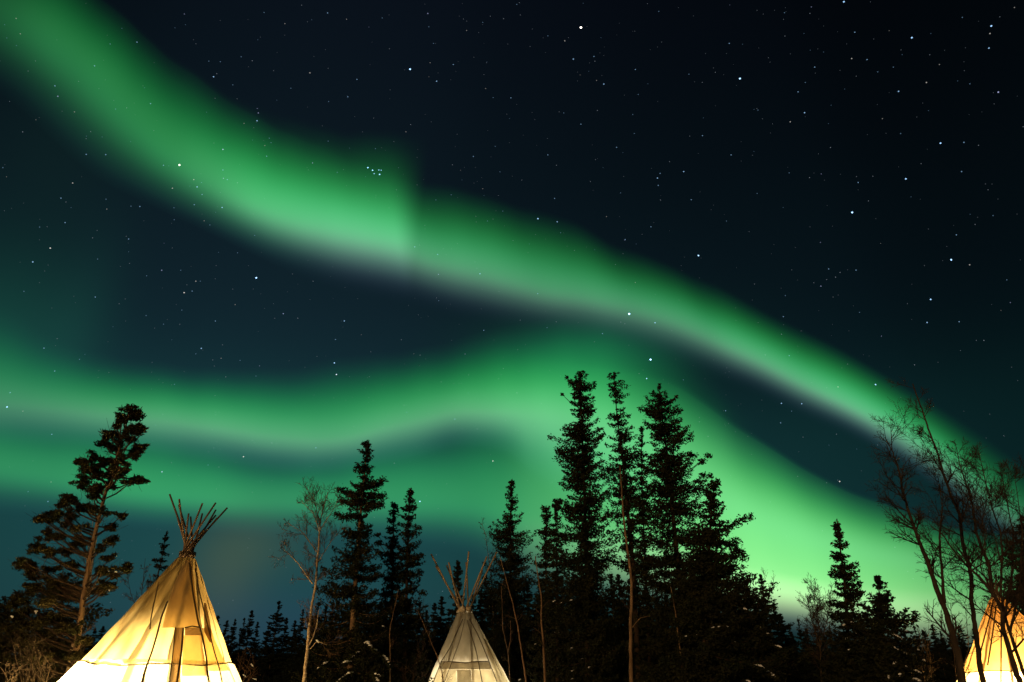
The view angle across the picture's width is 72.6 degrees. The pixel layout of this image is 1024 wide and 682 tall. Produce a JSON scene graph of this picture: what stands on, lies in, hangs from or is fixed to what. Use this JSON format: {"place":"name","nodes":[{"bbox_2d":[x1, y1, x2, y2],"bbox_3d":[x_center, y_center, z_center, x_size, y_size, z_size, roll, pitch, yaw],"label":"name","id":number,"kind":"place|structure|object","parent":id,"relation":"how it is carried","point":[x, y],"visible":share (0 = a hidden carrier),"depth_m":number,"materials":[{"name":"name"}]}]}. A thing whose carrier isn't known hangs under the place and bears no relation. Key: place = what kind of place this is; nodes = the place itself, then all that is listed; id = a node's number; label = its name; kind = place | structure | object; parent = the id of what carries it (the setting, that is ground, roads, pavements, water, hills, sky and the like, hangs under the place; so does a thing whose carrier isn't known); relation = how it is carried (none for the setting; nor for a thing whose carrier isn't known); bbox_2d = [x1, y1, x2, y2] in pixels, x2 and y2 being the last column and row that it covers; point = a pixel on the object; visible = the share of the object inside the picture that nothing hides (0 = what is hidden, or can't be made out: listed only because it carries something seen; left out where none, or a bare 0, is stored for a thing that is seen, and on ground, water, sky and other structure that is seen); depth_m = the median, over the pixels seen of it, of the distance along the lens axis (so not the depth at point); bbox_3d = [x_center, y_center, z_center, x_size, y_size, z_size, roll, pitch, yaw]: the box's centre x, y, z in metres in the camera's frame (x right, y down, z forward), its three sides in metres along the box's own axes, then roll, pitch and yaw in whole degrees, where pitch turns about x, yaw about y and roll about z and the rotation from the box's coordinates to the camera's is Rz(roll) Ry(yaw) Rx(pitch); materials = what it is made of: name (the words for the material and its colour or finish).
{"place":"outdoors","nodes":[
{"label":"outdoors","id":0,"kind":"place"},
{"bbox_2d":[119,564,161,602],"bbox_3d":[-19.332,15.207,34.915,2.521,8.375,1.240,0,-28,0],"label":"bare shrub","id":1,"kind":"object","parent":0,"point":[141,584],"visible":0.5,"depth_m":36.29,"materials":[{"name":"plant"}]},
{"bbox_2d":[442,612,451,639],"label":"spruce tree","id":2,"kind":"object","parent":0,"point":[449,614],"visible":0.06,"depth_m":78.20,"materials":[{"name":"black plant"}]},
{"bbox_2d":[475,517,498,638],"bbox_3d":[-1.599,18.536,46.725,1.981,13.369,1.742,-21,-34,34],"label":"birch tree","id":3,"kind":"object","parent":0,"point":[488,563],"visible":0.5,"depth_m":48.50,"materials":[{"name":"brown plant"}]},
{"bbox_2d":[0,0,1023,655],"label":"sky","id":4,"kind":"structure","parent":0,"point":[292,235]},
{"bbox_2d":[939,631,954,681],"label":"spruce tree","id":5,"kind":"object","parent":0,"point":[947,647],"visible":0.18,"depth_m":77.68,"materials":[{"name":"black plant"}]},
{"bbox_3d":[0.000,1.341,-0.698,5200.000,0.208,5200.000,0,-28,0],"label":"snow ground","id":6,"kind":"structure","parent":0,"visible":0},
{"bbox_2d":[0,659,28,681],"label":"bare shrub","id":7,"kind":"object","parent":6,"relation":"on","point":[11,680],"visible":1,"depth_m":20.56,"materials":[{"name":"brown plant"}]},
{"bbox_2d":[0,595,39,680],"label":"spruce tree","id":8,"kind":"object","parent":6,"relation":"on","point":[3,613],"visible":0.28,"depth_m":31.17,"materials":[{"name":"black plant"}]},
{"bbox_2d":[0,628,52,681],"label":"bare shrub","id":9,"kind":"object","parent":6,"relation":"on","point":[26,654],"visible":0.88,"depth_m":22.91,"materials":[{"name":"brown plant"}]},
{"bbox_2d":[9,637,55,681],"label":"bare shrub","id":10,"kind":"object","parent":6,"relation":"on","point":[38,675],"visible":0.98,"depth_m":21.58,"materials":[{"name":"brown plant"}]},
{"bbox_2d":[0,571,114,681],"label":"bush","id":11,"kind":"object","parent":6,"relation":"on","point":[10,634],"visible":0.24,"depth_m":28.21,"materials":[{"name":"black plant"}]},
{"bbox_2d":[0,403,150,681],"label":"pine tree","id":12,"kind":"object","parent":6,"relation":"on","point":[115,471],"visible":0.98,"depth_m":25.97,"materials":[{"name":"green plant"}]},
{"bbox_2d":[65,522,103,671],"bbox_3d":[-16.190,10.659,25.757,1.520,7.987,1.277,14,-30,-24],"label":"tree","id":13,"kind":"object","parent":6,"relation":"on","point":[68,668],"visible":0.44,"depth_m":26.37,"materials":[{"name":"black plant"}]},
{"bbox_2d":[89,627,96,646],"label":"spruce tree","id":14,"kind":"object","parent":6,"relation":"on","point":[94,631],"visible":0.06,"depth_m":88.10,"materials":[{"name":"black plant"}]},
{"bbox_2d":[88,626,105,650],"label":"spruce tree","id":15,"kind":"object","parent":6,"relation":"on","point":[99,636],"visible":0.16,"depth_m":70.31,"materials":[{"name":"black plant"}]},
{"bbox_2d":[58,494,241,681],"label":"tipi","id":16,"kind":"object","parent":6,"relation":"on","point":[165,628],"visible":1,"depth_m":21.09,"materials":[{"name":"fabric"}]},
{"bbox_2d":[147,531,169,588],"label":"spruce tree","id":17,"kind":"object","parent":6,"relation":"on","point":[163,546],"visible":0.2,"depth_m":44.59,"materials":[{"name":"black plant"}]},
{"bbox_2d":[222,620,233,653],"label":"spruce tree","id":18,"kind":"object","parent":6,"relation":"on","point":[225,631],"visible":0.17,"depth_m":77.55,"materials":[{"name":"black plant"}]},
{"bbox_2d":[226,619,239,670],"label":"spruce tree","id":19,"kind":"object","parent":6,"relation":"on","point":[231,646],"visible":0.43,"depth_m":69.75,"materials":[{"name":"black plant"}]},
{"bbox_2d":[231,617,249,676],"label":"spruce tree","id":20,"kind":"object","parent":6,"relation":"on","point":[242,634],"visible":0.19,"depth_m":75.61,"materials":[{"name":"black plant"}]},
{"bbox_2d":[231,610,260,681],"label":"spruce tree","id":21,"kind":"object","parent":6,"relation":"on","point":[249,634],"visible":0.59,"depth_m":73.15,"materials":[{"name":"black plant"}]},
{"bbox_2d":[235,647,264,681],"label":"bare shrub","id":22,"kind":"object","parent":6,"relation":"on","point":[247,666],"visible":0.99,"depth_m":29.79,"materials":[{"name":"brown plant"}]},
{"bbox_2d":[238,622,263,674],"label":"spruce tree","id":23,"kind":"object","parent":6,"relation":"on","point":[256,645],"visible":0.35,"depth_m":80.81,"materials":[{"name":"black plant"}]},
{"bbox_2d":[252,624,271,674],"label":"spruce tree","id":24,"kind":"object","parent":6,"relation":"on","point":[267,640],"visible":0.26,"depth_m":77.21,"materials":[{"name":"black plant"}]},
{"bbox_2d":[240,601,293,681],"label":"spruce tree","id":25,"kind":"object","parent":6,"relation":"on","point":[273,656],"visible":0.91,"depth_m":67.27,"materials":[{"name":"black plant"}]},
{"bbox_2d":[272,618,288,678],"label":"spruce tree","id":26,"kind":"object","parent":6,"relation":"on","point":[284,635],"visible":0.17,"depth_m":79.29,"materials":[{"name":"black plant"}]},
{"bbox_2d":[276,620,297,680],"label":"spruce tree","id":27,"kind":"object","parent":6,"relation":"on","point":[294,625],"visible":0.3,"depth_m":73.17,"materials":[{"name":"black plant"}]},
{"bbox_2d":[278,609,305,681],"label":"spruce tree","id":28,"kind":"object","parent":6,"relation":"on","point":[297,640],"visible":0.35,"depth_m":66.11,"materials":[{"name":"black plant"}]},
{"bbox_2d":[288,623,317,681],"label":"spruce tree","id":29,"kind":"object","parent":6,"relation":"on","point":[298,663],"visible":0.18,"depth_m":58.84,"materials":[{"name":"black plant"}]},
{"bbox_2d":[281,602,334,681],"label":"spruce tree","id":30,"kind":"object","parent":6,"relation":"on","point":[295,655],"visible":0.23,"depth_m":59.76,"materials":[{"name":"black plant"}]},
{"bbox_2d":[269,476,354,681],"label":"birch tree","id":31,"kind":"object","parent":6,"relation":"on","point":[317,559],"visible":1,"depth_m":26.24,"materials":[{"name":"brown plant"}]},
{"bbox_2d":[291,606,336,681],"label":"spruce tree","id":32,"kind":"object","parent":6,"relation":"on","point":[323,636],"visible":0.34,"depth_m":55.11,"materials":[{"name":"green plant"}]},
{"bbox_2d":[308,609,337,677],"bbox_3d":[-15.626,26.725,58.126,3.610,9.421,3.453,10,-29,-19],"label":"spruce tree","id":33,"kind":"object","parent":6,"relation":"on","point":[332,613],"visible":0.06,"depth_m":58.82,"materials":[{"name":"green plant"}]},
{"bbox_2d":[327,601,345,642],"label":"spruce tree","id":34,"kind":"object","parent":6,"relation":"on","point":[336,616],"visible":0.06,"depth_m":70.51,"materials":[{"name":"green plant"}]},
{"bbox_2d":[330,603,349,677],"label":"spruce tree","id":35,"kind":"object","parent":6,"relation":"on","point":[344,639],"visible":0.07,"depth_m":65.30,"materials":[{"name":"black plant"}]},
{"bbox_2d":[286,440,402,681],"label":"spruce tree","id":36,"kind":"object","parent":6,"relation":"on","point":[357,606],"visible":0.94,"depth_m":33.90,"materials":[{"name":"green plant"}]},
{"bbox_2d":[335,637,392,681],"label":"young spruce","id":37,"kind":"object","parent":6,"relation":"on","point":[369,666],"visible":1,"depth_m":26.98,"materials":[{"name":"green plant"}]},
{"bbox_2d":[362,601,398,678],"bbox_3d":[-11.225,25.575,55.388,5.557,9.258,5.863,-5,-28,9],"label":"spruce tree","id":38,"kind":"object","parent":6,"relation":"on","point":[378,639],"visible":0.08,"depth_m":55.87,"materials":[{"name":"green plant"}]},
{"bbox_2d":[356,501,410,681],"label":"spruce tree","id":39,"kind":"object","parent":6,"relation":"on","point":[389,583],"visible":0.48,"depth_m":37.11,"materials":[{"name":"green plant"}]},
{"bbox_2d":[389,592,400,681],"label":"birch tree","id":40,"kind":"object","parent":6,"relation":"on","point":[390,640],"visible":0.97,"depth_m":32.16,"materials":[{"name":"brown plant"}]},
{"bbox_2d":[391,645,420,681],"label":"bare shrub","id":41,"kind":"object","parent":6,"relation":"on","point":[405,665],"visible":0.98,"depth_m":29.49,"materials":[{"name":"brown plant"}]},
{"bbox_2d":[380,488,437,681],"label":"spruce tree","id":42,"kind":"object","parent":6,"relation":"on","point":[406,619],"visible":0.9,"depth_m":35.61,"materials":[{"name":"black plant"}]},
{"bbox_2d":[414,599,431,681],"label":"spruce tree","id":43,"kind":"object","parent":6,"relation":"on","point":[423,645],"visible":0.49,"depth_m":40.48,"materials":[{"name":"plant"}]},
{"bbox_2d":[413,604,433,681],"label":"spruce tree","id":44,"kind":"object","parent":6,"relation":"on","point":[429,648],"visible":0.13,"depth_m":62.46,"materials":[{"name":"green plant"}]},
{"bbox_2d":[418,611,432,667],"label":"spruce tree","id":45,"kind":"object","parent":6,"relation":"on","point":[426,613],"visible":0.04,"depth_m":68.16,"materials":[{"name":"green plant"}]},
{"bbox_2d":[426,603,438,666],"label":"spruce tree","id":46,"kind":"object","parent":6,"relation":"on","point":[434,608],"visible":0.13,"depth_m":70.90,"materials":[{"name":"black plant"}]},
{"bbox_2d":[417,610,452,681],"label":"birch tree","id":47,"kind":"object","parent":6,"relation":"on","point":[436,653],"visible":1,"depth_m":33.75,"materials":[{"name":"brown plant"}]},
{"bbox_2d":[425,596,449,678],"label":"spruce tree","id":48,"kind":"object","parent":6,"relation":"on","point":[442,633],"visible":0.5,"depth_m":66.28,"materials":[{"name":"green plant"}]},
{"bbox_2d":[445,560,465,629],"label":"spruce tree","id":49,"kind":"object","parent":6,"relation":"on","point":[458,572],"visible":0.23,"depth_m":58.99,"materials":[{"name":"black plant"}]},
{"bbox_2d":[429,551,508,681],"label":"tipi","id":50,"kind":"object","parent":6,"relation":"on","point":[467,650],"visible":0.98,"depth_m":35.63,"materials":[{"name":"fabric"}]},
{"bbox_2d":[470,595,485,631],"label":"spruce tree","id":51,"kind":"object","parent":6,"relation":"on","point":[475,612],"visible":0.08,"depth_m":50.46,"materials":[{"name":"green plant"}]},
{"bbox_2d":[477,589,488,630],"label":"spruce tree","id":52,"kind":"object","parent":6,"relation":"on","point":[482,617],"visible":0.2,"depth_m":51.14,"materials":[{"name":"green plant"}]},
{"bbox_2d":[474,576,493,632],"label":"spruce tree","id":53,"kind":"object","parent":6,"relation":"on","point":[484,593],"visible":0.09,"depth_m":55.90,"materials":[{"name":"green plant"}]},
{"bbox_2d":[485,585,504,633],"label":"spruce tree","id":54,"kind":"object","parent":6,"relation":"on","point":[490,621],"visible":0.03,"depth_m":53.38,"materials":[{"name":"green plant"}]},
{"bbox_2d":[496,586,512,681],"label":"birch tree","id":55,"kind":"object","parent":6,"relation":"on","point":[510,639],"visible":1,"depth_m":39.68,"materials":[{"name":"brown plant"}]},
{"bbox_2d":[498,558,526,681],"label":"birch tree","id":56,"kind":"object","parent":6,"relation":"on","point":[517,625],"visible":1,"depth_m":35.38,"materials":[{"name":"brown plant"}]},
{"bbox_2d":[477,478,550,681],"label":"spruce tree","id":57,"kind":"object","parent":6,"relation":"on","point":[511,563],"visible":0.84,"depth_m":43.19,"materials":[{"name":"green plant"}]},
{"bbox_2d":[514,599,533,681],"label":"spruce tree","id":58,"kind":"object","parent":6,"relation":"on","point":[520,655],"visible":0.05,"depth_m":50.04,"materials":[{"name":"green plant"}]},
{"bbox_2d":[528,578,552,676],"bbox_3d":[2.173,24.447,55.301,4.971,10.877,4.892,-3,-28,6],"label":"spruce tree","id":59,"kind":"object","parent":6,"relation":"on","point":[540,609],"visible":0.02,"depth_m":56.94,"materials":[{"name":"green plant"}]},
{"bbox_2d":[517,505,564,681],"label":"spruce tree","id":60,"kind":"object","parent":6,"relation":"on","point":[546,516],"visible":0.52,"depth_m":37.41,"materials":[{"name":"black plant"}]},
{"bbox_2d":[532,556,549,681],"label":"birch tree","id":61,"kind":"object","parent":6,"relation":"on","point":[544,667],"visible":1,"depth_m":31.48,"materials":[{"name":"brown plant"}]},
{"bbox_2d":[524,593,563,680],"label":"spruce tree","id":62,"kind":"object","parent":6,"relation":"on","point":[535,631],"visible":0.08,"depth_m":52.60,"materials":[{"name":"green plant"}]},
{"bbox_2d":[535,498,578,681],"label":"spruce tree","id":63,"kind":"object","parent":6,"relation":"on","point":[548,594],"visible":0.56,"depth_m":35.76,"materials":[{"name":"black plant"}]},
{"bbox_2d":[533,580,584,679],"bbox_3d":[2.633,24.802,55.666,6.351,10.975,6.701,-5,-28,10],"label":"spruce tree","id":64,"kind":"object","parent":6,"relation":"on","point":[552,630],"visible":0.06,"depth_m":55.87,"materials":[{"name":"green plant"}]},
{"bbox_2d":[536,370,628,681],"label":"spruce tree","id":65,"kind":"object","parent":6,"relation":"on","point":[584,564],"visible":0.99,"depth_m":34.51,"materials":[{"name":"green plant"}]},
{"bbox_2d":[596,608,624,677],"bbox_3d":[7.829,24.893,53.764,5.681,9.014,5.246,9,-29,-16],"label":"spruce tree","id":66,"kind":"object","parent":6,"relation":"on","point":[611,640],"visible":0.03,"depth_m":54.95,"materials":[{"name":"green plant"}]},
{"bbox_2d":[609,574,633,644],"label":"spruce tree","id":67,"kind":"object","parent":6,"relation":"on","point":[625,609],"visible":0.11,"depth_m":61.01,"materials":[{"name":"green plant"}]},
{"bbox_2d":[597,372,653,681],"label":"spruce tree","id":68,"kind":"object","parent":6,"relation":"on","point":[628,493],"visible":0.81,"depth_m":36.75,"materials":[{"name":"black plant"}]},
{"bbox_2d":[613,467,647,681],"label":"birch tree","id":69,"kind":"object","parent":6,"relation":"on","point":[630,608],"visible":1,"depth_m":27.35,"materials":[{"name":"brown plant"}]},
{"bbox_2d":[619,580,660,679],"bbox_3d":[9.748,22.442,51.012,5.297,10.464,5.383,-7,-28,14],"label":"spruce tree","id":70,"kind":"object","parent":6,"relation":"on","point":[645,645],"visible":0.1,"depth_m":51.19,"materials":[{"name":"black plant"}]},
{"bbox_2d":[629,426,661,680],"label":"spruce tree","id":71,"kind":"object","parent":6,"relation":"on","point":[641,445],"visible":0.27,"depth_m":40.10,"materials":[{"name":"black plant"}]},
{"bbox_2d":[670,586,681,663],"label":"birch tree","id":72,"kind":"object","parent":6,"relation":"on","point":[676,616],"visible":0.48,"depth_m":30.84,"materials":[{"name":"brown plant"}]},
{"bbox_2d":[625,383,738,681],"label":"spruce tree","id":73,"kind":"object","parent":6,"relation":"on","point":[668,470],"visible":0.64,"depth_m":34.61,"materials":[{"name":"green plant"}]},
{"bbox_2d":[645,478,817,681],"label":"spruce tree","id":74,"kind":"object","parent":6,"relation":"on","point":[715,581],"visible":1,"depth_m":29.40,"materials":[{"name":"green plant"}]},
{"bbox_2d":[725,579,786,681],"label":"spruce tree","id":75,"kind":"object","parent":6,"relation":"on","point":[759,655],"visible":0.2,"depth_m":39.91,"materials":[{"name":"green plant"}]},
{"bbox_2d":[751,567,773,680],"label":"bare shrub","id":76,"kind":"object","parent":6,"relation":"on","point":[757,605],"visible":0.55,"depth_m":34.27,"materials":[{"name":"black plant"}]},
{"bbox_2d":[751,607,785,681],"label":"spruce tree","id":77,"kind":"object","parent":6,"relation":"on","point":[767,648],"visible":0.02,"depth_m":48.53,"materials":[{"name":"green plant"}]},
{"bbox_2d":[754,603,786,681],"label":"spruce tree","id":78,"kind":"object","parent":6,"relation":"on","point":[769,637],"visible":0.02,"depth_m":55.87,"materials":[{"name":"green plant"}]},
{"bbox_2d":[751,574,819,681],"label":"spruce tree","id":79,"kind":"object","parent":6,"relation":"on","point":[792,677],"visible":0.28,"depth_m":63.08,"materials":[{"name":"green plant"}]},
{"bbox_2d":[772,602,803,674],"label":"spruce tree","id":80,"kind":"object","parent":6,"relation":"on","point":[781,637],"visible":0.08,"depth_m":67.93,"materials":[{"name":"green plant"}]},
{"bbox_2d":[775,616,806,670],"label":"spruce tree","id":81,"kind":"object","parent":6,"relation":"on","point":[786,635],"visible":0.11,"depth_m":75.09,"materials":[{"name":"green plant"}]},
{"bbox_2d":[794,619,825,681],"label":"spruce tree","id":82,"kind":"object","parent":6,"relation":"on","point":[800,634],"visible":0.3,"depth_m":81.01,"materials":[{"name":"green plant"}]},
{"bbox_2d":[795,574,839,681],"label":"bare shrub","id":83,"kind":"object","parent":6,"relation":"on","point":[817,609],"visible":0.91,"depth_m":39.21,"materials":[{"name":"brown plant"}]},
{"bbox_2d":[810,626,830,681],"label":"spruce tree","id":84,"kind":"object","parent":6,"relation":"on","point":[814,646],"visible":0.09,"depth_m":83.93,"materials":[{"name":"green plant"}]},
{"bbox_2d":[813,519,878,681],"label":"spruce tree","id":85,"kind":"object","parent":6,"relation":"on","point":[851,596],"visible":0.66,"depth_m":30.68,"materials":[{"name":"green plant"}]},
{"bbox_2d":[840,575,936,681],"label":"spruce tree","id":86,"kind":"object","parent":6,"relation":"on","point":[886,653],"visible":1,"depth_m":28.03,"materials":[{"name":"green plant"}]},
{"bbox_2d":[867,398,966,681],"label":"birch tree","id":87,"kind":"object","parent":6,"relation":"on","point":[930,565],"visible":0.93,"depth_m":19.91,"materials":[{"name":"brown plant"}]},
{"bbox_2d":[907,626,942,681],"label":"spruce tree","id":88,"kind":"object","parent":6,"relation":"on","point":[924,656],"visible":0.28,"depth_m":72.80,"materials":[{"name":"green plant"}]},
{"bbox_2d":[911,612,943,681],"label":"bare shrub","id":89,"kind":"object","parent":6,"relation":"on","point":[931,669],"visible":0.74,"depth_m":32.86,"materials":[{"name":"brown plant"}]},
{"bbox_2d":[922,631,942,681],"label":"spruce tree","id":90,"kind":"object","parent":6,"relation":"on","point":[924,634],"visible":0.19,"depth_m":78.36,"materials":[{"name":"black plant"}]},
{"bbox_2d":[925,625,953,677],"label":"spruce tree","id":91,"kind":"object","parent":6,"relation":"on","point":[938,639],"visible":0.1,"depth_m":82.64,"materials":[{"name":"green plant"}]},
{"bbox_2d":[928,629,956,681],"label":"spruce tree","id":92,"kind":"object","parent":6,"relation":"on","point":[945,669],"visible":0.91,"depth_m":70.49,"materials":[{"name":"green plant"}]},
{"bbox_2d":[886,376,1007,681],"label":"birch tree","id":93,"kind":"object","parent":6,"relation":"on","point":[979,663],"visible":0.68,"depth_m":21.37,"materials":[{"name":"brown plant"}]},
{"bbox_2d":[940,632,954,675],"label":"spruce tree","id":94,"kind":"object","parent":6,"relation":"on","point":[944,643],"visible":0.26,"depth_m":77.03,"materials":[{"name":"black plant"}]},
{"bbox_2d":[944,636,963,681],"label":"spruce tree","id":95,"kind":"object","parent":6,"relation":"on","point":[948,645],"visible":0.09,"depth_m":73.14,"materials":[{"name":"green plant"}]},
{"bbox_2d":[948,626,970,681],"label":"spruce tree","id":96,"kind":"object","parent":6,"relation":"on","point":[961,643],"visible":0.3,"depth_m":67.25,"materials":[{"name":"green plant"}]},
{"bbox_2d":[938,589,983,681],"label":"bare shrub","id":97,"kind":"object","parent":6,"relation":"on","point":[956,675],"visible":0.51,"depth_m":30.09,"materials":[{"name":"brown plant"}]},
{"bbox_2d":[905,439,1023,681],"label":"birch tree","id":98,"kind":"object","parent":6,"relation":"on","point":[1000,605],"visible":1,"depth_m":18.46,"materials":[{"name":"brown plant"}]},
{"bbox_2d":[953,447,1023,677],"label":"birch tree","id":99,"kind":"object","parent":6,"relation":"on","point":[1013,533],"visible":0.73,"depth_m":19.62,"materials":[{"name":"brown plant"}]},
{"bbox_2d":[964,580,1023,681],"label":"tipi","id":100,"kind":"object","parent":6,"relation":"on","point":[997,667],"visible":0.59,"depth_m":30.74,"materials":[{"name":"beige fabric"}]},
{"bbox_2d":[982,515,1023,615],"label":"spruce tree","id":101,"kind":"object","parent":6,"relation":"on","point":[1021,611],"visible":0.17,"depth_m":42.39,"materials":[{"name":"green plant"}]}
]}

